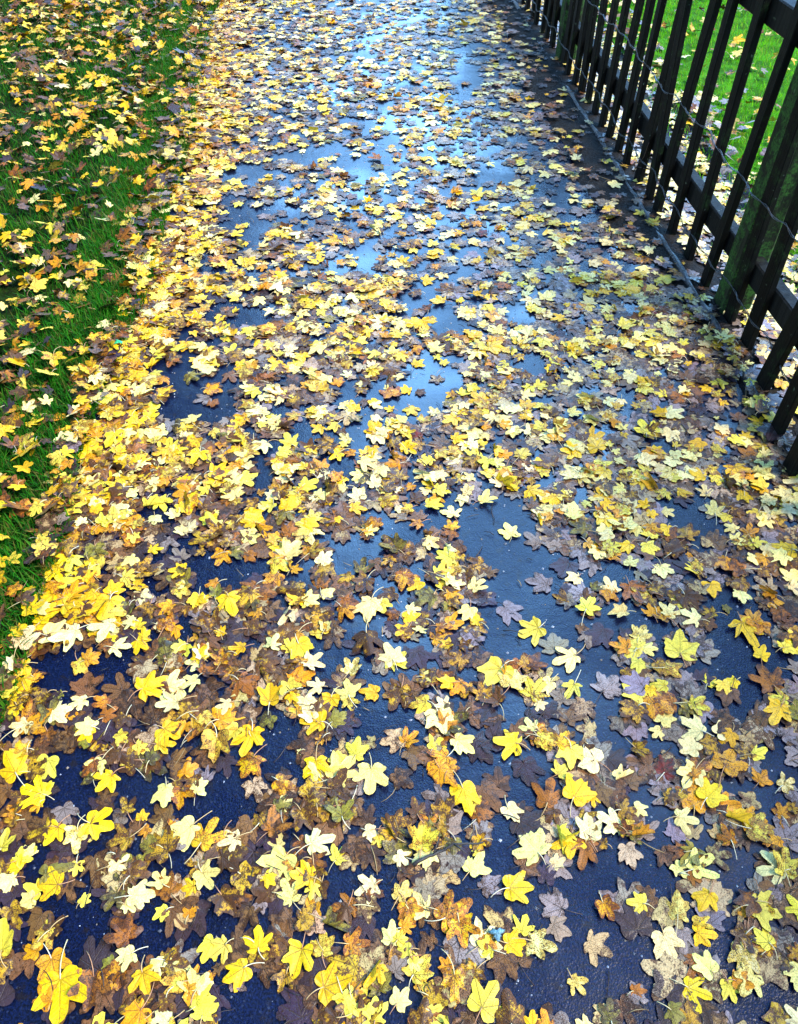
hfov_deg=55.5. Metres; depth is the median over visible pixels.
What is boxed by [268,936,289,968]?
fallen leaf
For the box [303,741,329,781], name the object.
fallen leaf
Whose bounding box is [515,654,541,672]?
fallen leaf
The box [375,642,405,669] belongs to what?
fallen leaf
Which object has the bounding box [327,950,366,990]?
fallen leaf
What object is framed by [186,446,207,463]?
fallen leaf
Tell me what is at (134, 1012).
fallen leaf
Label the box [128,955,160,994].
fallen leaf
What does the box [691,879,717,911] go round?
fallen leaf
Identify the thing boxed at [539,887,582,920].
fallen leaf
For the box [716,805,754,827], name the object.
fallen leaf
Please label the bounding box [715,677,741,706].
fallen leaf
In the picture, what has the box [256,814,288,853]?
fallen leaf
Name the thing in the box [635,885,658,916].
fallen leaf
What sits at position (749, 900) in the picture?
fallen leaf
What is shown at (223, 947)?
fallen leaf
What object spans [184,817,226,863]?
fallen leaf
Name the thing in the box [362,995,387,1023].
fallen leaf
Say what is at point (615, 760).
fallen leaf
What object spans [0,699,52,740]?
fallen leaf
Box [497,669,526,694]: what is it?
fallen leaf
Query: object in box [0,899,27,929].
fallen leaf
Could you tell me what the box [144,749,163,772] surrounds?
fallen leaf
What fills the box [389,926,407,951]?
fallen leaf
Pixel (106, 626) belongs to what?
fallen leaf
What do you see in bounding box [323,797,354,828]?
fallen leaf
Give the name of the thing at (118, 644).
fallen leaf
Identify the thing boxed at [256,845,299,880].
fallen leaf
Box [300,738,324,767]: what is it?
fallen leaf
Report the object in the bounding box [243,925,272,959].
fallen leaf
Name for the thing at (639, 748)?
fallen leaf
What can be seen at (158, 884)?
fallen leaf
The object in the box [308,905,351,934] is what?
fallen leaf
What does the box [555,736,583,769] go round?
fallen leaf
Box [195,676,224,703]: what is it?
fallen leaf
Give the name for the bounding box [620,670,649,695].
fallen leaf
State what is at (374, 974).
fallen leaf
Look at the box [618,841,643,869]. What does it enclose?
fallen leaf
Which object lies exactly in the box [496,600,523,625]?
fallen leaf
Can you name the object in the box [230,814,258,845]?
fallen leaf
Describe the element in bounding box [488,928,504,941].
paper scrap
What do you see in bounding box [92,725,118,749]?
fallen leaf
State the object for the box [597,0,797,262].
lawn
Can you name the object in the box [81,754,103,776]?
fallen leaf
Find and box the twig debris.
[9,0,797,1023]
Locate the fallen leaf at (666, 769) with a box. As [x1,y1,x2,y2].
[654,754,675,780]
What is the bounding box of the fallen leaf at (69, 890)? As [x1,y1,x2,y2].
[56,870,85,903]
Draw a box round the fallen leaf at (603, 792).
[590,781,613,807]
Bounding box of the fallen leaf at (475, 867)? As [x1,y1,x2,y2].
[462,851,491,880]
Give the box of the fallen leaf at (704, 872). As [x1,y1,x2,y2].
[680,847,719,878]
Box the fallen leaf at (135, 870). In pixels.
[121,857,151,889]
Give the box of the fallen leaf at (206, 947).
[196,934,219,963]
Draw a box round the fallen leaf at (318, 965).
[298,956,326,993]
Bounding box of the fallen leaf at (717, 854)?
[706,841,731,870]
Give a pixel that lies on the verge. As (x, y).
(10, 290)
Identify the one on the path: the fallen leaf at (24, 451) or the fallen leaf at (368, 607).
the fallen leaf at (368, 607)
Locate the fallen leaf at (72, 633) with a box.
[47,623,91,651]
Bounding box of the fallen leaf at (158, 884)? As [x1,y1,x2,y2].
[145,868,170,889]
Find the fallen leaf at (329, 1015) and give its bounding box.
[318,1004,351,1023]
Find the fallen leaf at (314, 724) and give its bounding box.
[299,710,332,734]
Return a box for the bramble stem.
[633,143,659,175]
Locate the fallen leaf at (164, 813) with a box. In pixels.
[148,804,174,826]
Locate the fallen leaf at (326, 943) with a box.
[310,932,334,968]
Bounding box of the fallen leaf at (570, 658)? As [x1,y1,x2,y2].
[552,644,585,672]
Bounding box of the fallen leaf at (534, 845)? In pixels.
[512,827,551,865]
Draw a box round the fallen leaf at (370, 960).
[351,943,392,993]
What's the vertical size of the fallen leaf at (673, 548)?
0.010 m
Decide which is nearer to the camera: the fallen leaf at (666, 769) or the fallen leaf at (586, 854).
the fallen leaf at (586, 854)
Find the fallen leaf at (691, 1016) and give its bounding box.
[679,998,701,1023]
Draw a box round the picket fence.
[521,0,797,476]
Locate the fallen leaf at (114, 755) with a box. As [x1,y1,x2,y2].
[106,739,127,764]
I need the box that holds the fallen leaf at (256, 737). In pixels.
[230,718,264,756]
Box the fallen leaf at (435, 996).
[417,981,448,1005]
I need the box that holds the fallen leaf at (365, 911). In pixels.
[356,882,380,923]
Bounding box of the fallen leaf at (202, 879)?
[192,859,219,889]
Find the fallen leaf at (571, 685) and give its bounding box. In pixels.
[561,669,582,698]
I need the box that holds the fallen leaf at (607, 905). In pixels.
[595,890,619,920]
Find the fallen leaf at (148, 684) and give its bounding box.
[127,670,168,701]
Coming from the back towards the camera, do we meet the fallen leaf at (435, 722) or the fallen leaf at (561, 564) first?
the fallen leaf at (561, 564)
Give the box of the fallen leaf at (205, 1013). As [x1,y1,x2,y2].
[190,992,218,1023]
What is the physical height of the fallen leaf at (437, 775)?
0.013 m
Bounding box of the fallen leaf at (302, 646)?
[286,634,313,658]
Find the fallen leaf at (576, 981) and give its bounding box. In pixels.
[567,968,587,995]
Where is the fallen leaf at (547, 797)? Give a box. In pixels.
[531,777,562,815]
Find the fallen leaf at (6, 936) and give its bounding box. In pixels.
[0,918,13,967]
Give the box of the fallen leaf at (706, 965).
[692,950,718,981]
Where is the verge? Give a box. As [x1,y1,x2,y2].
[0,0,212,702]
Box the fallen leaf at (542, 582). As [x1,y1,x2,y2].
[525,572,552,592]
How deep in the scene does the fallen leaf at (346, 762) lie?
1.44 m
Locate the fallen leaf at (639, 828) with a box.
[629,821,654,835]
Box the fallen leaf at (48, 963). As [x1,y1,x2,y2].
[35,943,71,981]
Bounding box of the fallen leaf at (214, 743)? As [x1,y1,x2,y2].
[200,721,229,763]
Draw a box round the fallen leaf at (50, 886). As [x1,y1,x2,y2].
[37,866,74,900]
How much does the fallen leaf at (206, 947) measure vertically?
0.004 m
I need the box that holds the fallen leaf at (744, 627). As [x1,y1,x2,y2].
[728,611,763,647]
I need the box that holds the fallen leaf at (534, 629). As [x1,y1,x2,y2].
[518,616,546,645]
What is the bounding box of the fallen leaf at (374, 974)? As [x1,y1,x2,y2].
[363,960,388,987]
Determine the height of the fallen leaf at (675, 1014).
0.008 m
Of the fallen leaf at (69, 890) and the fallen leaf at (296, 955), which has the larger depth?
the fallen leaf at (69, 890)
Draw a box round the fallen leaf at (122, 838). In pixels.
[106,823,146,857]
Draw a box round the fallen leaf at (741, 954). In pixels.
[727,937,759,973]
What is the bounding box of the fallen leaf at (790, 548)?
[771,540,797,557]
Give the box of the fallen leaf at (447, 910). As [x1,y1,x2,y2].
[424,889,472,932]
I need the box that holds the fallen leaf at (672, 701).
[653,691,689,711]
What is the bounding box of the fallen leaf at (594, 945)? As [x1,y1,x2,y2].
[583,929,612,966]
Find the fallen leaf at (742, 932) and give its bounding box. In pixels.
[730,921,755,953]
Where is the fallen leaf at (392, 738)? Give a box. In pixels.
[379,728,404,753]
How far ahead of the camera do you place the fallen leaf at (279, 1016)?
1.19 m
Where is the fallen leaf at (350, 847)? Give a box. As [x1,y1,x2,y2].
[340,834,366,862]
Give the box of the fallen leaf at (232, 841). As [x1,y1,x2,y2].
[217,829,251,851]
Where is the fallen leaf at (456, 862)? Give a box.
[436,847,464,874]
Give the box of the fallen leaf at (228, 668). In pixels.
[221,664,245,685]
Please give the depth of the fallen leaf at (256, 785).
1.41 m
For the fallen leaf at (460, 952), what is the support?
on the path
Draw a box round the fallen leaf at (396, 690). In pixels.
[382,675,411,710]
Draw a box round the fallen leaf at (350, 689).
[333,678,360,707]
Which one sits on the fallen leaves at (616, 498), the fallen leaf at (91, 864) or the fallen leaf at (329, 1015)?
the fallen leaf at (329, 1015)
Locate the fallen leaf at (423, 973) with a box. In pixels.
[401,951,433,987]
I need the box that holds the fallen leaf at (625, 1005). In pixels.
[613,994,643,1023]
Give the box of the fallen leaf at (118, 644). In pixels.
[108,636,131,656]
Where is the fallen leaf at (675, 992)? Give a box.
[652,969,684,1002]
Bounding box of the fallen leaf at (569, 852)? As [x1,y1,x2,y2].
[550,827,589,859]
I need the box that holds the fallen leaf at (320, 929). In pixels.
[306,910,325,935]
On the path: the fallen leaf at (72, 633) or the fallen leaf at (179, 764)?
the fallen leaf at (179, 764)
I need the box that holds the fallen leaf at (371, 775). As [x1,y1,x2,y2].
[352,752,388,794]
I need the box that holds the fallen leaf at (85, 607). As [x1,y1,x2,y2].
[67,600,92,619]
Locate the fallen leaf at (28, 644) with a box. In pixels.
[9,625,40,656]
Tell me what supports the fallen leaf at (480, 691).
on the fallen leaves at (616, 498)
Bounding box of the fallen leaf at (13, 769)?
[0,751,27,785]
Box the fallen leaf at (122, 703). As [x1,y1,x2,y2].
[106,689,147,719]
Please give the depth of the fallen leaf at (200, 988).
1.20 m
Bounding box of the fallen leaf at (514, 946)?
[493,929,525,956]
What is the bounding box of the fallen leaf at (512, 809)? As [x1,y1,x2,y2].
[500,795,523,822]
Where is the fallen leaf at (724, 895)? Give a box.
[688,877,732,916]
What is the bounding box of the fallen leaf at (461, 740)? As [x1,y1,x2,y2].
[450,728,474,754]
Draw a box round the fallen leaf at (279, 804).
[264,794,293,814]
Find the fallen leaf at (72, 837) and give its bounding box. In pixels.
[63,815,92,853]
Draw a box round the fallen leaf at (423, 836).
[407,820,438,868]
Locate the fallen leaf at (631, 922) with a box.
[613,893,654,939]
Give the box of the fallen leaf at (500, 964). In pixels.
[486,949,517,984]
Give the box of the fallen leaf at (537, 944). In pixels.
[512,928,557,959]
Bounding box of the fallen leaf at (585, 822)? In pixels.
[575,812,601,851]
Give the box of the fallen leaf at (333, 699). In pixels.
[322,686,339,711]
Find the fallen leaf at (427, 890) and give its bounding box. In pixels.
[411,877,441,902]
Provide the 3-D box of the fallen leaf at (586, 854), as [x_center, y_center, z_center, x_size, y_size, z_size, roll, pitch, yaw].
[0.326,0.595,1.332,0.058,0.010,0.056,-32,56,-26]
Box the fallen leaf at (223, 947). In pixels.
[210,934,233,964]
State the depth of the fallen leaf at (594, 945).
1.24 m
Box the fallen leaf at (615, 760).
[604,749,627,770]
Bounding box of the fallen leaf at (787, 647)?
[775,639,797,653]
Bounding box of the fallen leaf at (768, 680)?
[748,664,784,695]
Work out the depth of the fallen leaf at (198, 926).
1.26 m
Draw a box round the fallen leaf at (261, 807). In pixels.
[255,791,300,826]
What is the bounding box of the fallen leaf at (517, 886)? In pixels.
[491,870,533,903]
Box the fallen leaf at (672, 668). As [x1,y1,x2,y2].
[646,660,682,677]
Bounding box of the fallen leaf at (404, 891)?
[391,880,412,910]
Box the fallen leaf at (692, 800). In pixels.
[675,783,705,815]
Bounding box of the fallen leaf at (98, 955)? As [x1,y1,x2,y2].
[78,935,117,974]
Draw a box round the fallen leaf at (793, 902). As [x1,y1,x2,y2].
[785,894,797,919]
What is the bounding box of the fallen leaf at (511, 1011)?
[494,988,524,1023]
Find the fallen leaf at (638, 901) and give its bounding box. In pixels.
[626,892,654,913]
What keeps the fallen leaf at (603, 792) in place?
on the fallen leaves at (616, 498)
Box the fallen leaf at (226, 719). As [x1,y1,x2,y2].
[204,700,245,729]
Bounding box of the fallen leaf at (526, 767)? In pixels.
[511,748,545,785]
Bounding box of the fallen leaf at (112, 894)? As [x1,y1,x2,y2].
[100,877,128,911]
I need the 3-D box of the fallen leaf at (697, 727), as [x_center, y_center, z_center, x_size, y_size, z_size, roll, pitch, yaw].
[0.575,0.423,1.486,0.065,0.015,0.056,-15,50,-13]
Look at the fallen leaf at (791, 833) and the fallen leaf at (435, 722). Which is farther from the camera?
the fallen leaf at (435, 722)
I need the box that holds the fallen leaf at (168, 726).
[152,720,182,747]
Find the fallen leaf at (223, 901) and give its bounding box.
[207,884,240,915]
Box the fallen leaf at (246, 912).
[233,896,263,928]
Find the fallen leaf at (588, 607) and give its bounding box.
[575,596,601,625]
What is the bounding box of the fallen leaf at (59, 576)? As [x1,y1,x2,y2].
[45,563,64,581]
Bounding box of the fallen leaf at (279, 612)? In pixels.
[270,607,292,624]
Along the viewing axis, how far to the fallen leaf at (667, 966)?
1.22 m
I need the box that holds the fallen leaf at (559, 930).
[546,916,571,942]
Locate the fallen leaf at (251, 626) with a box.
[232,616,266,635]
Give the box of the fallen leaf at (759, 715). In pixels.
[738,699,777,727]
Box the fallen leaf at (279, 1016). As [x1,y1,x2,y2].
[276,987,313,1023]
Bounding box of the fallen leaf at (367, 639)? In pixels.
[352,617,384,654]
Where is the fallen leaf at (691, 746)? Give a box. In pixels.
[678,736,702,756]
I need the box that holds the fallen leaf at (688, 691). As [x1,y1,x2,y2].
[675,680,706,705]
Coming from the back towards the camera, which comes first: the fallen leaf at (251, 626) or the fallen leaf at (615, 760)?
the fallen leaf at (251, 626)
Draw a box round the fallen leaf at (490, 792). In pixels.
[475,778,507,811]
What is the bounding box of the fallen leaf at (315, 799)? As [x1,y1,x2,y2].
[305,787,325,816]
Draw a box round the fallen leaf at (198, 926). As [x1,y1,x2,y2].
[165,899,210,941]
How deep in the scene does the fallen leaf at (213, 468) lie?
1.96 m
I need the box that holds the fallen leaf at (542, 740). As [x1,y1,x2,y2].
[525,729,556,750]
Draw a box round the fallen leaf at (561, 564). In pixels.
[549,556,579,577]
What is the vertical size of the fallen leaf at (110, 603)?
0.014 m
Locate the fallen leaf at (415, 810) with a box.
[405,796,426,822]
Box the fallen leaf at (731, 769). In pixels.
[710,749,749,785]
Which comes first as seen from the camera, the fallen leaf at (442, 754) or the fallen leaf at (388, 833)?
the fallen leaf at (388, 833)
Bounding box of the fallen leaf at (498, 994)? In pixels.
[495,982,502,1006]
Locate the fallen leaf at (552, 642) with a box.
[538,632,568,653]
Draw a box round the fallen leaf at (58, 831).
[43,814,69,845]
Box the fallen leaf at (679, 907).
[666,889,689,932]
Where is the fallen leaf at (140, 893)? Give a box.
[115,879,155,909]
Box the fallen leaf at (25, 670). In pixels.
[9,658,35,677]
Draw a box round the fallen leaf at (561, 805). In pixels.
[553,784,568,818]
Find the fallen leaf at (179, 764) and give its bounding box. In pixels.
[166,746,192,778]
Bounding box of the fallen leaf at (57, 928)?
[37,913,64,941]
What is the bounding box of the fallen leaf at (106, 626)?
[86,618,123,642]
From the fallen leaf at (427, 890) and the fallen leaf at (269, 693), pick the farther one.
the fallen leaf at (269, 693)
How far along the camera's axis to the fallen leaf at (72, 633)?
1.62 m
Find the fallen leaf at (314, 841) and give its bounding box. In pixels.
[295,828,335,854]
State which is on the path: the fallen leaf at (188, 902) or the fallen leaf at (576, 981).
the fallen leaf at (576, 981)
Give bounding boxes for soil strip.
[487,0,797,440]
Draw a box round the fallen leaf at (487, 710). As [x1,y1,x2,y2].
[473,695,496,721]
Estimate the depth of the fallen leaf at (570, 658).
1.59 m
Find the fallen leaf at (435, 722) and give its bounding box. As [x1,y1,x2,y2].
[424,700,453,734]
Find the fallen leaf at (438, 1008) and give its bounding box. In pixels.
[426,1004,443,1023]
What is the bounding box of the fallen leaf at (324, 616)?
[300,604,334,632]
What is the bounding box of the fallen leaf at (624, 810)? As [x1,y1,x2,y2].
[608,798,636,819]
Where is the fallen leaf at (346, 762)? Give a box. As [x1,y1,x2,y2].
[317,750,358,786]
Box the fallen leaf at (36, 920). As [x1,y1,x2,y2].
[26,907,52,940]
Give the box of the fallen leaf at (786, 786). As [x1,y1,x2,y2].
[775,771,794,793]
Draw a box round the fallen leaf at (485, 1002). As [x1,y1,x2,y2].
[467,978,501,1023]
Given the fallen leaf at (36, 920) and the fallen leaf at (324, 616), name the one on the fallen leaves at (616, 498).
the fallen leaf at (324, 616)
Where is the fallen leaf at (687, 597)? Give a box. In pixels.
[675,585,702,609]
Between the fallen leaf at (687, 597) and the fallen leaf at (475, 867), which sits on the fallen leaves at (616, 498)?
the fallen leaf at (687, 597)
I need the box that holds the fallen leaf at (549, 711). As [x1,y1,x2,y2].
[536,698,560,723]
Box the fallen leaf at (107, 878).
[100,862,128,892]
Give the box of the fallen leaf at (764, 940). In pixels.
[751,928,777,959]
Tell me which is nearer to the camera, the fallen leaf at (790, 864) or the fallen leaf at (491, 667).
the fallen leaf at (790, 864)
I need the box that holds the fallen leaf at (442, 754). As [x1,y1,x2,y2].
[425,743,456,770]
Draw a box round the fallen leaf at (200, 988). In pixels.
[190,972,213,1001]
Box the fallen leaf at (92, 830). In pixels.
[77,807,114,839]
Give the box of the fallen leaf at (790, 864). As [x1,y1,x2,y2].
[772,846,797,886]
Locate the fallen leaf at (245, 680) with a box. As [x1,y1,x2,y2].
[228,671,259,699]
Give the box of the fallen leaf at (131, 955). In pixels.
[115,945,147,971]
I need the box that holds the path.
[0,0,797,1023]
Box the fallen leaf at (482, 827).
[471,819,492,853]
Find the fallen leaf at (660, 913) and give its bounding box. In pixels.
[651,883,683,929]
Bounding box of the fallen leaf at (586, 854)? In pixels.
[571,833,598,869]
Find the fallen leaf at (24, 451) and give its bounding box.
[10,443,37,460]
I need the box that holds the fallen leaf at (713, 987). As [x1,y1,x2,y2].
[699,969,729,1003]
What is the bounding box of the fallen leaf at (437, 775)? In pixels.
[428,757,457,786]
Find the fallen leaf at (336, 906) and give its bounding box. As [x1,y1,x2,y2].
[331,893,373,921]
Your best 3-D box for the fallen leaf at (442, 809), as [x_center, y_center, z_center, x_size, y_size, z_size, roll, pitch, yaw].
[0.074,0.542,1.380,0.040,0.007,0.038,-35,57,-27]
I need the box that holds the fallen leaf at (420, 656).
[406,646,434,668]
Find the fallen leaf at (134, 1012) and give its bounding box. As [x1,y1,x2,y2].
[121,981,154,1023]
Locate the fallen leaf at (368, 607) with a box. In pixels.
[352,587,383,622]
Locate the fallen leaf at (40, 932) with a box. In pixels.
[31,915,67,949]
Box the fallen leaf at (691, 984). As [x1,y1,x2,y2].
[670,976,712,1013]
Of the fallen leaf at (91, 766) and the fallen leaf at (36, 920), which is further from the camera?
the fallen leaf at (91, 766)
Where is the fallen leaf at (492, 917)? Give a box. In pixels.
[482,904,513,940]
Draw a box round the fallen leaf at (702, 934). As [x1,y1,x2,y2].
[692,921,717,946]
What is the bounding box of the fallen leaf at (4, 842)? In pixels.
[0,827,15,851]
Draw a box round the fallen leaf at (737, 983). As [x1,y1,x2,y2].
[724,969,754,990]
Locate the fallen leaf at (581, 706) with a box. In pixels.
[570,696,595,720]
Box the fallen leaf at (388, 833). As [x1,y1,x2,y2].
[378,817,407,843]
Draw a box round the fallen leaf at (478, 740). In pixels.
[467,730,493,763]
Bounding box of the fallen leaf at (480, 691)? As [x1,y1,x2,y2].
[470,681,491,705]
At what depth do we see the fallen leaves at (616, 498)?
1.97 m
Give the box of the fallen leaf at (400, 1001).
[389,986,411,1014]
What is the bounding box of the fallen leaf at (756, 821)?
[725,812,774,843]
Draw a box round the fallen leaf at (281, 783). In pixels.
[271,773,295,795]
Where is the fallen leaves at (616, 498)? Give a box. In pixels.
[0,0,797,1023]
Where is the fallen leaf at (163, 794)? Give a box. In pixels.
[150,776,173,807]
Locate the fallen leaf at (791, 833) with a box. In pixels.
[767,814,797,858]
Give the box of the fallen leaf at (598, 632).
[584,622,613,647]
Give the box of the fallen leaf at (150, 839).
[139,834,162,856]
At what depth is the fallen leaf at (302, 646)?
1.61 m
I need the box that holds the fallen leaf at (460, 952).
[443,921,484,972]
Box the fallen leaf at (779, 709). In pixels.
[763,695,791,724]
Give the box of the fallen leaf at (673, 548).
[661,538,684,557]
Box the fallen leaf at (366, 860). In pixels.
[358,841,385,871]
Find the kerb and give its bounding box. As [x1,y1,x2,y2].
[512,0,787,453]
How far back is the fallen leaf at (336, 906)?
1.28 m
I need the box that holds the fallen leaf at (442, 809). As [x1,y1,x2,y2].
[431,800,451,820]
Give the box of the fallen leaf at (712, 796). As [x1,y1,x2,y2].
[696,777,728,807]
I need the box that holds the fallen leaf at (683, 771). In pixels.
[676,758,705,788]
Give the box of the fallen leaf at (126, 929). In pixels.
[103,913,143,947]
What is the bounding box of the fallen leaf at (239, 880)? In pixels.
[230,860,260,894]
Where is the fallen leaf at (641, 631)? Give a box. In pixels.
[629,624,652,642]
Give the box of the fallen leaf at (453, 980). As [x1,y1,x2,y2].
[440,948,470,1008]
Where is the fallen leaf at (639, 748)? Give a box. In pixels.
[626,738,650,756]
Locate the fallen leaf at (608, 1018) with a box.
[598,997,620,1023]
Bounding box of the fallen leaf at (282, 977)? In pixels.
[270,964,293,993]
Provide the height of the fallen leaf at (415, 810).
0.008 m
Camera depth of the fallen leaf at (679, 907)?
1.27 m
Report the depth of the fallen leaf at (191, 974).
1.20 m
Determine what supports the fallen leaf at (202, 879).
on the path
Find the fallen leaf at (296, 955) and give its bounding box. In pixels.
[281,932,313,979]
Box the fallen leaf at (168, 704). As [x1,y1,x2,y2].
[155,691,196,711]
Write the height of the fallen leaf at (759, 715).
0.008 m
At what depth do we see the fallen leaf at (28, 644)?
1.60 m
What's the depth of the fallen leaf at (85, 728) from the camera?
1.49 m
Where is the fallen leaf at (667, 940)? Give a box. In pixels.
[651,921,684,959]
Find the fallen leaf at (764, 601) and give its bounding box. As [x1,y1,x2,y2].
[757,590,784,617]
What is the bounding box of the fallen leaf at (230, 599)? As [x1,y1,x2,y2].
[215,590,240,616]
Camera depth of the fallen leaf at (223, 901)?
1.28 m
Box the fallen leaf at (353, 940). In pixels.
[334,926,370,955]
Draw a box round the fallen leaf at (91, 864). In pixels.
[78,849,108,888]
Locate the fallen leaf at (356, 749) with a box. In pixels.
[346,736,368,762]
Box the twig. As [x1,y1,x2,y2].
[412,836,483,866]
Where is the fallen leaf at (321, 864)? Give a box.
[302,851,327,873]
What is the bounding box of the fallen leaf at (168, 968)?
[150,945,189,976]
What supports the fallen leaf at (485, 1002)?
on the fallen leaves at (616, 498)
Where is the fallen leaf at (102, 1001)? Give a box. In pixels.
[79,965,114,1023]
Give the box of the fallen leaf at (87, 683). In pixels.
[69,671,103,697]
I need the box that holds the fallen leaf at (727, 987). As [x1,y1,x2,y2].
[718,969,738,1003]
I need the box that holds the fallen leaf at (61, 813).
[51,801,79,824]
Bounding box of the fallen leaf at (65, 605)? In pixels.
[53,593,85,613]
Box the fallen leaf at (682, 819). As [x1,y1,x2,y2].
[663,807,699,834]
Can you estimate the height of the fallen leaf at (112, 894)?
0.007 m
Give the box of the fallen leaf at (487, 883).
[466,873,503,897]
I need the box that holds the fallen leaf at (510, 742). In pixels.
[493,729,529,759]
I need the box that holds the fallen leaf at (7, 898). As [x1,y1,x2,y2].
[0,874,25,906]
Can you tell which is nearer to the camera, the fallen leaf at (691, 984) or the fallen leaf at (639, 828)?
the fallen leaf at (691, 984)
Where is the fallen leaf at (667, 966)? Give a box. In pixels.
[640,951,687,1000]
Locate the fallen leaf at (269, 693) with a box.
[257,682,282,714]
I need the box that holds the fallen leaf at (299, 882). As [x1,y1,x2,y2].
[289,860,320,889]
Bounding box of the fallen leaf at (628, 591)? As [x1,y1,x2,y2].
[619,575,646,602]
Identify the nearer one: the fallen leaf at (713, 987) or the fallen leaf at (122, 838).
the fallen leaf at (713, 987)
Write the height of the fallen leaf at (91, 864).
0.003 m
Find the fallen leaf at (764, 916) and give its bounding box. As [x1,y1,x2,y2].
[734,890,782,931]
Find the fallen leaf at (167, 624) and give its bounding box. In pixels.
[157,612,178,639]
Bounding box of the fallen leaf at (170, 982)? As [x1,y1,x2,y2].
[160,970,196,994]
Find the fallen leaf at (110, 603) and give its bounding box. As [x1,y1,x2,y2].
[86,591,124,619]
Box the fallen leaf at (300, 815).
[290,800,317,831]
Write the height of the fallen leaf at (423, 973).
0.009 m
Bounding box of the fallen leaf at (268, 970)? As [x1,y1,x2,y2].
[253,946,285,988]
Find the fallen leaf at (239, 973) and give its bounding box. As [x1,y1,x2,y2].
[222,958,264,992]
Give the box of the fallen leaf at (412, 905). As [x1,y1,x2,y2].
[397,891,423,924]
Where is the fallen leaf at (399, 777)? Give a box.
[389,766,413,789]
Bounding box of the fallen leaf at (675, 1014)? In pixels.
[657,1001,685,1023]
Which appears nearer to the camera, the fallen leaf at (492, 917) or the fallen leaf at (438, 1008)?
the fallen leaf at (438, 1008)
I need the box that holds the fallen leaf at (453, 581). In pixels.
[436,572,465,589]
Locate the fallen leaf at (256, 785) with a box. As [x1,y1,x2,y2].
[241,775,268,802]
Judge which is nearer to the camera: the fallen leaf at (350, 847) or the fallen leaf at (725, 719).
the fallen leaf at (350, 847)
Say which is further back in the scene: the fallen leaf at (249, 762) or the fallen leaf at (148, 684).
the fallen leaf at (148, 684)
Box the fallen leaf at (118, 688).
[101,672,135,699]
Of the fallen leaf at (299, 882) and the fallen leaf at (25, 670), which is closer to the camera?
the fallen leaf at (299, 882)
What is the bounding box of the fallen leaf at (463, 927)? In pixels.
[446,912,480,947]
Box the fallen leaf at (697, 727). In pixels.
[680,714,713,740]
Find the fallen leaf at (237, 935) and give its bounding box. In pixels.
[231,919,253,949]
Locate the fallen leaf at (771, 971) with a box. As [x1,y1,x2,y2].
[758,949,788,989]
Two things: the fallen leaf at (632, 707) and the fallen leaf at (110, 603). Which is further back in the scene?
the fallen leaf at (110, 603)
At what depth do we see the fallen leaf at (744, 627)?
1.64 m
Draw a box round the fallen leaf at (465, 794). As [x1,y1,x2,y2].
[449,771,481,816]
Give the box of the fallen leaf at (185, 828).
[170,810,211,851]
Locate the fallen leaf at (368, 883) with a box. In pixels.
[354,874,382,903]
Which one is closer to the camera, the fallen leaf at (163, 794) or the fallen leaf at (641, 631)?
the fallen leaf at (163, 794)
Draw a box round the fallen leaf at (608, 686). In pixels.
[590,671,623,703]
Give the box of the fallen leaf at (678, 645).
[664,629,699,666]
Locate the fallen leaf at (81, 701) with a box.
[67,695,95,710]
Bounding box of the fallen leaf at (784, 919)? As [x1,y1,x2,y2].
[773,893,797,928]
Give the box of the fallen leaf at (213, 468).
[204,462,229,479]
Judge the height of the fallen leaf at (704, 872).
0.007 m
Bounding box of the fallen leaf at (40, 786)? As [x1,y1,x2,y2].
[19,775,54,808]
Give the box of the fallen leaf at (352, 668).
[340,657,361,679]
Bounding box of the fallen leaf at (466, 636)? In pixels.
[459,628,485,645]
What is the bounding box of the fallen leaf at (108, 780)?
[92,767,123,792]
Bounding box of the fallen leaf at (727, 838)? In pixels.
[715,822,736,859]
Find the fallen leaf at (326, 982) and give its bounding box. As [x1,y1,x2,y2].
[306,961,352,1006]
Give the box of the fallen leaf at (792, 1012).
[784,1004,797,1023]
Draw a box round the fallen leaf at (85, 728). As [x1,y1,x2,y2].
[74,716,98,735]
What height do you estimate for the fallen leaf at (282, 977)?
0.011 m
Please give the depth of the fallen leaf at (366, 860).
1.33 m
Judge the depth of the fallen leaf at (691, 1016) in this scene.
1.17 m
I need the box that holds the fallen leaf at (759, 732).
[741,712,774,749]
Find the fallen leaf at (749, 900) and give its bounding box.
[733,889,771,916]
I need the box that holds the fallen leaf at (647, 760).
[626,751,653,775]
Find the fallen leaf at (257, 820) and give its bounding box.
[250,808,267,831]
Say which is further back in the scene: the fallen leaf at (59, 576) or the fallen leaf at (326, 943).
the fallen leaf at (59, 576)
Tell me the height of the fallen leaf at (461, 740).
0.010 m
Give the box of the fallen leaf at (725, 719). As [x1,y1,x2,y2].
[711,713,739,733]
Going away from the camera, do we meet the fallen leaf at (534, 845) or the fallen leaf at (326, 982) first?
the fallen leaf at (326, 982)
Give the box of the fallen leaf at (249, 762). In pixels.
[236,744,266,777]
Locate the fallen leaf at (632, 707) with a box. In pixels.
[619,698,649,722]
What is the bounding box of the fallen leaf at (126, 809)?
[113,796,136,821]
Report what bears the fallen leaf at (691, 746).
on the fallen leaves at (616, 498)
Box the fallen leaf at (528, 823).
[491,802,547,841]
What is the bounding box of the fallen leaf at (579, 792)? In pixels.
[563,773,596,816]
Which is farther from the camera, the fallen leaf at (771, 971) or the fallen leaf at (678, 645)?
the fallen leaf at (678, 645)
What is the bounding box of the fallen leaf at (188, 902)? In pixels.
[161,895,198,937]
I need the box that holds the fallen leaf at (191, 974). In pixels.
[176,968,204,1004]
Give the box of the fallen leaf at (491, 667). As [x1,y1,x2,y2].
[477,656,513,685]

